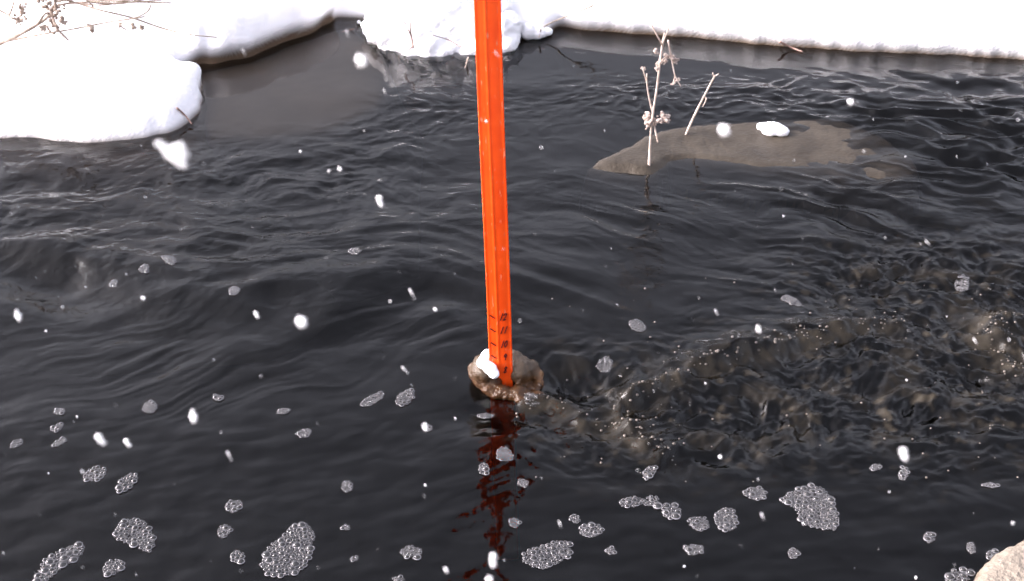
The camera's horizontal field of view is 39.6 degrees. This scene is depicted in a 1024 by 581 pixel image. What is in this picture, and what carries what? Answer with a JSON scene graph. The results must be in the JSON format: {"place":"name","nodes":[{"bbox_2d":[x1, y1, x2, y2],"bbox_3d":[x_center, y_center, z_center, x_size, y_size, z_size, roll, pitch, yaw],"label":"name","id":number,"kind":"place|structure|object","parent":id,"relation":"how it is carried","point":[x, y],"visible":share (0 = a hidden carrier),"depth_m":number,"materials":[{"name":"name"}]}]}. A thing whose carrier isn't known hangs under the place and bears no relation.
{"place":"outdoors","nodes":[
{"label":"outdoors","id":0,"kind":"place"},
{"bbox_2d":[15,309,21,320],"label":"snowflake","id":1,"kind":"object","parent":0,"point":[18,316],"visible":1,"depth_m":0.90,"materials":[{"name":"white"}]},
{"bbox_2d":[95,434,106,444],"bbox_3d":[-0.231,0.084,0.800,0.006,0.008,0.004,-20,17,-11],"label":"snowflake","id":2,"kind":"object","parent":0,"point":[100,439],"visible":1,"depth_m":0.80,"materials":[{"name":"white"}]},
{"bbox_2d":[124,438,131,446],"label":"snowflake","id":3,"kind":"object","parent":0,"point":[127,442],"visible":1,"depth_m":1.00,"materials":[{"name":"white"}]},
{"bbox_2d":[154,140,189,167],"bbox_3d":[-0.148,-0.059,0.620,0.016,0.012,0.006,5,13,-6],"label":"snowflake","id":4,"kind":"object","parent":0,"point":[173,155],"visible":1,"depth_m":0.62,"materials":[{"name":"white"}]},
{"bbox_2d":[190,409,196,422],"bbox_3d":[-0.191,0.075,0.850,0.005,0.009,0.004,11,15,18],"label":"snowflake","id":5,"kind":"object","parent":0,"point":[193,416],"visible":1,"depth_m":0.85,"materials":[{"name":"white"}]},
{"bbox_2d":[295,316,307,328],"bbox_3d":[-0.118,0.018,0.800,0.007,0.008,0.008,-2,13,-4],"label":"snowflake","id":6,"kind":"object","parent":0,"point":[301,322],"visible":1,"depth_m":0.80,"materials":[{"name":"white"}]},
{"bbox_2d":[355,54,366,66],"bbox_3d":[-0.074,-0.113,0.700,0.007,0.007,0.008,1,13,-8],"label":"snowflake","id":7,"kind":"object","parent":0,"point":[360,60],"visible":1,"depth_m":0.70,"materials":[{"name":"white"}]},
{"bbox_2d":[376,196,383,205],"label":"snowflake","id":8,"kind":"object","parent":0,"point":[379,198],"visible":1,"depth_m":0.95,"materials":[{"name":"white"}]},
{"bbox_2d":[489,553,497,566],"bbox_3d":[-0.010,0.142,0.750,0.006,0.008,0.005,21,17,7],"label":"snowflake","id":9,"kind":"object","parent":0,"point":[493,557],"visible":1,"depth_m":0.75,"materials":[{"name":"white"}]},
{"bbox_2d":[0,194,1023,580],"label":"stream bed","id":10,"kind":"object","parent":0,"point":[592,274],"visible":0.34,"depth_m":3.00,"materials":[{"name":"black liquid"}]},
{"bbox_2d":[201,30,424,305],"bbox_3d":[-0.626,-0.248,3.652,0.800,0.646,0.896,0,33,0],"label":"slush shelf","id":11,"kind":"object","parent":10,"relation":"on","point":[325,103],"visible":0.62,"depth_m":3.36,"materials":[{"name":"grey ice"}]},
{"bbox_2d":[474,0,518,559],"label":"marker stake","id":12,"kind":"object","parent":10,"relation":"on","point":[488,44],"visible":0.95,"depth_m":2.26,"materials":[{"name":"orange paint"}]},
{"bbox_2d":[974,541,1023,580],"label":"rock","id":13,"kind":"structure","parent":10,"relation":"on","point":[1009,566],"depth_m":2.00,"materials":[{"name":"beige stone"}]},
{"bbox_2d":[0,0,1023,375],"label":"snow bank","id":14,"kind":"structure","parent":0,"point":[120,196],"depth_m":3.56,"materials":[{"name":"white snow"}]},
{"bbox_2d":[0,0,14,32],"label":"upright stalk","id":15,"kind":"object","parent":14,"relation":"on","point":[6,24],"visible":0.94,"depth_m":3.26,"materials":[{"name":"plant"}]},
{"bbox_2d":[0,0,27,24],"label":"brown stalk","id":16,"kind":"object","parent":14,"relation":"on","point":[18,19],"visible":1,"depth_m":3.22,"materials":[{"name":"brown plant"}]},
{"bbox_2d":[0,0,68,45],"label":"thick stalk","id":17,"kind":"object","parent":14,"relation":"on","point":[51,14],"visible":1,"depth_m":3.20,"materials":[{"name":"brown plant"}]},
{"bbox_2d":[9,4,151,41],"bbox_3d":[-1.008,-0.599,3.235,0.385,0.103,0.027,0,33,0],"label":"arching stalk","id":18,"kind":"object","parent":14,"relation":"on","point":[91,29],"visible":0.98,"depth_m":3.23,"materials":[{"name":"plant"}]},
{"bbox_2d":[51,0,171,7],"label":"top brush","id":19,"kind":"object","parent":14,"relation":"on","point":[105,3],"visible":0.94,"depth_m":3.34,"materials":[{"name":"brown plant"}]},
{"bbox_2d":[118,22,143,37],"bbox_3d":[-0.851,-0.586,3.187,0.071,0.034,0.024,10,34,15],"label":"fallen sprig","id":20,"kind":"object","parent":14,"relation":"on","point":[133,27],"visible":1,"depth_m":3.19,"materials":[{"name":"plant"}]},
{"bbox_2d":[63,0,216,37],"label":"trailing stalk","id":21,"kind":"object","parent":14,"relation":"on","point":[88,6],"visible":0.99,"depth_m":3.26,"materials":[{"name":"brown plant"}]},
{"bbox_2d":[176,107,191,124],"bbox_3d":[-0.742,-0.400,3.234,0.037,0.038,0.017,10,34,14],"label":"lobe twig","id":22,"kind":"object","parent":14,"relation":"on","point":[178,109],"visible":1,"depth_m":3.24,"materials":[{"name":"brown wood"}]},
{"bbox_2d":[360,0,523,73],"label":"snow hummock","id":23,"kind":"object","parent":14,"relation":"on","point":[453,21],"visible":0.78,"depth_m":3.58,"materials":[{"name":"white snow"}]},
{"bbox_2d":[400,13,413,52],"bbox_3d":[-0.256,-0.628,3.482,0.032,0.109,0.023,-11,35,-17],"label":"forked twig","id":24,"kind":"object","parent":23,"relation":"on","point":[410,33],"visible":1,"depth_m":3.49,"materials":[{"name":"wood"}]},
{"bbox_2d":[433,35,461,46],"bbox_3d":[-0.159,-0.614,3.484,0.071,0.037,0.019,-4,33,-5],"label":"thin twig","id":25,"kind":"object","parent":23,"relation":"on","point":[448,40],"visible":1,"depth_m":3.49,"materials":[{"name":"brown wood"}]},
{"bbox_2d":[521,22,552,40],"bbox_3d":[0.063,-0.670,3.660,0.089,0.048,0.048,-9,34,-14],"label":"snow lump","id":26,"kind":"object","parent":14,"relation":"on","point":[529,31],"visible":0.98,"depth_m":3.64,"materials":[{"name":"white snow"}]},
{"bbox_2d":[543,0,606,26],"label":"slanted twig","id":27,"kind":"object","parent":26,"relation":"on","point":[592,5],"visible":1,"depth_m":3.63,"materials":[{"name":"white wood"}]},
{"bbox_2d":[779,41,802,51],"bbox_3d":[0.703,-0.619,3.587,0.063,0.027,0.020,5,33,7],"label":"edge twig","id":28,"kind":"object","parent":14,"relation":"on","point":[783,43],"visible":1,"depth_m":3.59,"materials":[{"name":"brown wood"}]},
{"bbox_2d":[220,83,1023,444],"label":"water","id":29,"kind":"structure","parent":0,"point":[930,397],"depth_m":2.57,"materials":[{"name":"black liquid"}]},
{"bbox_2d":[10,439,22,447],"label":"foam patch","id":30,"kind":"object","parent":29,"relation":"on","point":[14,445],"visible":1,"depth_m":2.28,"materials":[{"name":"white liquid"}]},
{"bbox_2d":[50,422,62,432],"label":"foam patch","id":31,"kind":"object","parent":29,"relation":"on","point":[54,428],"visible":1,"depth_m":2.32,"materials":[{"name":"white liquid"}]},
{"bbox_2d":[32,541,84,580],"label":"foam patch","id":32,"kind":"object","parent":29,"relation":"on","point":[60,556],"visible":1,"depth_m":2.06,"materials":[{"name":"grey liquid"}]},
{"bbox_2d":[51,436,66,446],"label":"foam patch","id":33,"kind":"object","parent":29,"relation":"on","point":[60,442],"visible":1,"depth_m":2.28,"materials":[{"name":"white liquid"}]},
{"bbox_2d":[54,408,63,414],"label":"foam patch","id":34,"kind":"object","parent":29,"relation":"on","point":[58,412],"visible":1,"depth_m":2.35,"materials":[{"name":"white liquid"}]},
{"bbox_2d":[83,465,106,481],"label":"foam patch","id":35,"kind":"object","parent":29,"relation":"on","point":[93,473],"visible":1,"depth_m":2.22,"materials":[{"name":"white liquid"}]},
{"bbox_2d":[103,559,124,576],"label":"foam patch","id":36,"kind":"object","parent":29,"relation":"on","point":[112,569],"visible":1,"depth_m":2.05,"materials":[{"name":"grey liquid"}]},
{"bbox_2d":[109,279,118,286],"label":"foam patch","id":37,"kind":"object","parent":29,"relation":"on","point":[114,283],"visible":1,"depth_m":2.68,"materials":[{"name":"white liquid"}]},
{"bbox_2d":[115,473,137,493],"bbox_3d":[-0.596,0.297,2.200,0.032,0.006,0.045,0,33,0],"label":"foam patch","id":38,"kind":"object","parent":29,"relation":"on","point":[127,485],"visible":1,"depth_m":2.20,"materials":[{"name":"white liquid"}]},
{"bbox_2d":[112,517,156,552],"bbox_3d":[-0.554,0.359,2.106,0.084,0.007,0.052,19,37,26],"label":"foam patch","id":39,"kind":"object","parent":29,"relation":"on","point":[130,529],"visible":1,"depth_m":2.11,"materials":[{"name":"white liquid"}]},
{"bbox_2d":[139,264,148,272],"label":"foam patch","id":40,"kind":"object","parent":29,"relation":"on","point":[144,268],"visible":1,"depth_m":2.70,"materials":[{"name":"white liquid"}]},
{"bbox_2d":[142,399,157,413],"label":"foam patch","id":41,"kind":"object","parent":29,"relation":"on","point":[148,405],"visible":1,"depth_m":2.36,"materials":[{"name":"white liquid"}]},
{"bbox_2d":[161,255,176,264],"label":"foam patch","id":42,"kind":"object","parent":29,"relation":"on","point":[169,257],"visible":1,"depth_m":2.72,"materials":[{"name":"white liquid"}]},
{"bbox_2d":[213,393,223,400],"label":"foam patch","id":43,"kind":"object","parent":29,"relation":"on","point":[218,397],"visible":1,"depth_m":2.38,"materials":[{"name":"white liquid"}]},
{"bbox_2d":[217,524,232,537],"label":"foam patch","id":44,"kind":"object","parent":29,"relation":"on","point":[221,530],"visible":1,"depth_m":2.11,"materials":[{"name":"white liquid"}]},
{"bbox_2d":[225,499,242,511],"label":"foam patch","id":45,"kind":"object","parent":29,"relation":"on","point":[234,506],"visible":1,"depth_m":2.16,"materials":[{"name":"grey liquid"}]},
{"bbox_2d":[228,286,240,294],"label":"foam patch","id":46,"kind":"object","parent":29,"relation":"on","point":[233,290],"visible":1,"depth_m":2.62,"materials":[{"name":"white liquid"}]},
{"bbox_2d":[230,550,244,564],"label":"foam patch","id":47,"kind":"object","parent":29,"relation":"on","point":[238,552],"visible":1,"depth_m":2.06,"materials":[{"name":"grey liquid"}]},
{"bbox_2d":[277,408,290,413],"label":"foam patch","id":48,"kind":"object","parent":29,"relation":"on","point":[278,412],"visible":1,"depth_m":2.35,"materials":[{"name":"white liquid"}]},
{"bbox_2d":[259,521,314,577],"bbox_3d":[-0.327,0.377,2.078,0.077,0.007,0.117,0,33,0],"label":"foam patch","id":49,"kind":"object","parent":29,"relation":"on","point":[285,552],"visible":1,"depth_m":2.07,"materials":[{"name":"white liquid"}]},
{"bbox_2d":[295,428,311,437],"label":"foam patch","id":50,"kind":"object","parent":29,"relation":"on","point":[303,433],"visible":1,"depth_m":2.30,"materials":[{"name":"white liquid"}]},
{"bbox_2d":[340,524,349,529],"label":"foam patch","id":51,"kind":"object","parent":29,"relation":"on","point":[345,528],"visible":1,"depth_m":2.12,"materials":[{"name":"grey liquid"}]},
{"bbox_2d":[341,480,352,492],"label":"foam patch","id":52,"kind":"object","parent":29,"relation":"on","point":[344,485],"visible":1,"depth_m":2.19,"materials":[{"name":"grey liquid"}]},
{"bbox_2d":[348,248,360,254],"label":"foam patch","id":53,"kind":"object","parent":29,"relation":"on","point":[353,249],"visible":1,"depth_m":2.75,"materials":[{"name":"white liquid"}]},
{"bbox_2d":[360,391,384,406],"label":"foam patch","id":54,"kind":"object","parent":29,"relation":"on","point":[375,395],"visible":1,"depth_m":2.38,"materials":[{"name":"white liquid"}]},
{"bbox_2d":[392,574,404,580],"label":"foam patch","id":55,"kind":"object","parent":29,"relation":"on","point":[398,578],"visible":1,"depth_m":2.03,"materials":[{"name":"grey liquid"}]},
{"bbox_2d":[395,388,414,406],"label":"foam patch","id":56,"kind":"object","parent":29,"relation":"on","point":[401,397],"visible":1,"depth_m":2.38,"materials":[{"name":"white liquid"}]},
{"bbox_2d":[400,545,421,559],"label":"foam patch","id":57,"kind":"object","parent":29,"relation":"on","point":[412,550],"visible":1,"depth_m":2.07,"materials":[{"name":"white liquid"}]},
{"bbox_2d":[420,423,431,431],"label":"foam patch","id":58,"kind":"object","parent":29,"relation":"on","point":[429,429],"visible":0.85,"depth_m":2.32,"materials":[{"name":"white liquid"}]},
{"bbox_2d":[479,462,489,474],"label":"foam patch","id":59,"kind":"object","parent":29,"relation":"on","point":[485,466],"visible":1,"depth_m":2.23,"materials":[{"name":"white liquid"}]},
{"bbox_2d":[477,412,492,418],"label":"foam patch","id":60,"kind":"object","parent":29,"relation":"on","point":[484,415],"visible":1,"depth_m":2.36,"materials":[{"name":"white liquid"}]},
{"bbox_2d":[496,446,513,461],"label":"foam patch","id":61,"kind":"object","parent":29,"relation":"on","point":[507,451],"visible":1,"depth_m":2.26,"materials":[{"name":"white liquid"}]},
{"bbox_2d":[468,349,545,405],"bbox_3d":[-0.006,0.141,2.416,0.115,0.094,0.158,-27,41,-34],"label":"rock","id":62,"kind":"object","parent":29,"relation":"on","point":[527,375],"visible":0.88,"depth_m":2.39,"materials":[{"name":"brown stone"}]},
{"bbox_2d":[509,517,521,527],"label":"foam patch","id":63,"kind":"object","parent":29,"relation":"on","point":[515,523],"visible":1,"depth_m":2.13,"materials":[{"name":"grey liquid"}]},
{"bbox_2d":[517,479,528,487],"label":"foam patch","id":64,"kind":"object","parent":29,"relation":"on","point":[523,483],"visible":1,"depth_m":2.20,"materials":[{"name":"white liquid"}]},
{"bbox_2d":[524,392,539,405],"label":"foam patch","id":65,"kind":"object","parent":29,"relation":"on","point":[532,394],"visible":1,"depth_m":2.37,"materials":[{"name":"white liquid"}]},
{"bbox_2d":[522,540,573,568],"bbox_3d":[0.055,0.384,2.072,0.083,0.008,0.047,-14,35,-20],"label":"foam patch","id":66,"kind":"object","parent":29,"relation":"on","point":[555,551],"visible":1,"depth_m":2.07,"materials":[{"name":"white liquid"}]},
{"bbox_2d":[569,514,580,522],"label":"foam patch","id":67,"kind":"object","parent":29,"relation":"on","point":[570,517],"visible":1,"depth_m":2.14,"materials":[{"name":"grey liquid"}]},
{"bbox_2d":[579,522,604,537],"bbox_3d":[0.118,0.354,2.114,0.039,0.006,0.033,0,33,0],"label":"foam patch","id":68,"kind":"object","parent":29,"relation":"on","point":[587,532],"visible":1,"depth_m":2.12,"materials":[{"name":"white liquid"}]},
{"bbox_2d":[596,356,612,372],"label":"foam patch","id":69,"kind":"object","parent":29,"relation":"on","point":[603,367],"visible":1,"depth_m":2.46,"materials":[{"name":"white liquid"}]},
{"bbox_2d":[605,545,616,554],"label":"foam patch","id":70,"kind":"object","parent":29,"relation":"on","point":[613,548],"visible":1,"depth_m":2.08,"materials":[{"name":"white liquid"}]},
{"bbox_2d":[619,495,644,507],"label":"foam patch","id":71,"kind":"object","parent":29,"relation":"on","point":[633,502],"visible":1,"depth_m":2.17,"materials":[{"name":"grey liquid"}]},
{"bbox_2d":[629,319,645,331],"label":"foam patch","id":72,"kind":"object","parent":29,"relation":"on","point":[635,324],"visible":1,"depth_m":2.56,"materials":[{"name":"white liquid"}]},
{"bbox_2d":[642,465,657,479],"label":"foam patch","id":73,"kind":"object","parent":29,"relation":"on","point":[649,472],"visible":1,"depth_m":2.22,"materials":[{"name":"white liquid"}]},
{"bbox_2d":[642,495,662,508],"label":"foam patch","id":74,"kind":"object","parent":29,"relation":"on","point":[657,501],"visible":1,"depth_m":2.16,"materials":[{"name":"grey liquid"}]},
{"bbox_2d":[661,502,681,519],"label":"foam patch","id":75,"kind":"object","parent":29,"relation":"on","point":[669,508],"visible":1,"depth_m":2.15,"materials":[{"name":"grey liquid"}]},
{"bbox_2d":[683,544,703,554],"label":"foam patch","id":76,"kind":"object","parent":29,"relation":"on","point":[691,547],"visible":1,"depth_m":2.08,"materials":[{"name":"white liquid"}]},
{"bbox_2d":[687,516,708,530],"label":"foam patch","id":77,"kind":"object","parent":29,"relation":"on","point":[703,521],"visible":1,"depth_m":2.13,"materials":[{"name":"grey liquid"}]},
{"bbox_2d":[714,507,738,531],"bbox_3d":[0.322,0.342,2.131,0.037,0.006,0.054,0,33,0],"label":"foam patch","id":78,"kind":"object","parent":29,"relation":"on","point":[724,522],"visible":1,"depth_m":2.13,"materials":[{"name":"grey liquid"}]},
{"bbox_2d":[579,118,919,224],"bbox_3d":[0.518,-0.272,3.177,0.744,0.132,0.330,0,33,0],"label":"rock","id":79,"kind":"object","parent":29,"relation":"on","point":[811,163],"visible":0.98,"depth_m":3.09,"materials":[{"name":"grey stone"}]},
{"bbox_2d":[640,2,680,165],"bbox_3d":[0.308,-0.417,2.959,0.085,0.389,0.030,0,33,0],"label":"dead weed","id":80,"kind":"object","parent":79,"relation":"on","point":[648,118],"visible":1,"depth_m":2.95,"materials":[{"name":"plant"}]},
{"bbox_2d":[685,72,718,134],"bbox_3d":[0.419,-0.410,3.158,0.068,0.162,0.024,0,33,0],"label":"dead stalk","id":81,"kind":"object","parent":79,"relation":"on","point":[695,113],"visible":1,"depth_m":3.16,"materials":[{"name":"plant"}]},
{"bbox_2d":[757,122,789,135],"bbox_3d":[0.585,-0.366,3.199,0.078,0.031,0.049,21,38,29],"label":"snow lump","id":82,"kind":"object","parent":79,"relation":"on","point":[772,129],"visible":1,"depth_m":3.19,"materials":[{"name":"white snow"}]},
{"bbox_2d":[742,485,767,500],"bbox_3d":[0.374,0.311,2.180,0.036,0.006,0.034,-18,37,-26],"label":"foam patch","id":83,"kind":"object","parent":29,"relation":"on","point":[753,491],"visible":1,"depth_m":2.18,"materials":[{"name":"grey liquid"}]},
{"bbox_2d":[516,278,1023,481],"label":"froth","id":84,"kind":"object","parent":29,"relation":"on","point":[738,347],"visible":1,"depth_m":2.44,"materials":[{"name":"white liquid"}]},
{"bbox_2d":[781,295,802,305],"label":"foam patch","id":85,"kind":"object","parent":29,"relation":"on","point":[789,300],"visible":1,"depth_m":2.63,"materials":[{"name":"white liquid"}]},
{"bbox_2d":[788,547,800,558],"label":"foam patch","id":86,"kind":"object","parent":29,"relation":"on","point":[793,553],"visible":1,"depth_m":2.07,"materials":[{"name":"white liquid"}]},
{"bbox_2d":[779,482,839,530],"bbox_3d":[0.460,0.328,2.152,0.080,0.008,0.105,-14,36,-21],"label":"foam patch","id":87,"kind":"object","parent":29,"relation":"on","point":[808,504],"visible":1,"depth_m":2.16,"materials":[{"name":"grey liquid"}]},
{"bbox_2d":[869,463,881,470],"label":"foam patch","id":88,"kind":"object","parent":29,"relation":"on","point":[871,467],"visible":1,"depth_m":2.23,"materials":[{"name":"white liquid"}]},
{"bbox_2d":[898,465,909,480],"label":"foam patch","id":89,"kind":"object","parent":29,"relation":"on","point":[904,474],"visible":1,"depth_m":2.22,"materials":[{"name":"white liquid"}]},
{"bbox_2d":[923,531,935,542],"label":"foam patch","id":90,"kind":"object","parent":29,"relation":"on","point":[929,535],"visible":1,"depth_m":2.10,"materials":[{"name":"white liquid"}]},
{"bbox_2d":[944,566,975,580],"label":"foam patch","id":91,"kind":"object","parent":29,"relation":"on","point":[962,572],"visible":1,"depth_m":2.04,"materials":[{"name":"grey liquid"}]},
{"bbox_2d":[954,274,969,291],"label":"foam patch","id":92,"kind":"object","parent":29,"relation":"on","point":[962,282],"visible":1,"depth_m":2.68,"materials":[{"name":"white liquid"}]},
{"bbox_2d":[966,542,975,553],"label":"foam patch","id":93,"kind":"object","parent":29,"relation":"on","point":[971,545],"visible":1,"depth_m":2.08,"materials":[{"name":"white liquid"}]},
{"bbox_2d":[981,482,999,487],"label":"foam patch","id":94,"kind":"object","parent":29,"relation":"on","point":[990,484],"visible":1,"depth_m":2.20,"materials":[{"name":"white liquid"}]},
{"bbox_2d":[986,548,998,559],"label":"foam patch","id":95,"kind":"object","parent":29,"relation":"on","point":[991,552],"visible":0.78,"depth_m":2.07,"materials":[{"name":"white liquid"}]},
{"bbox_2d":[718,124,729,136],"bbox_3d":[0.112,-0.085,0.750,0.007,0.007,0.008,-7,13,0],"label":"snowflake","id":96,"kind":"object","parent":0,"point":[724,130],"visible":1,"depth_m":0.75,"materials":[{"name":"white"}]},
{"bbox_2d":[899,448,907,460],"bbox_3d":[0.193,0.081,0.700,0.005,0.007,0.004,-10,14,-19],"label":"snowflake","id":97,"kind":"object","parent":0,"point":[903,452],"visible":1,"depth_m":0.70,"materials":[{"name":"white"}]}
]}

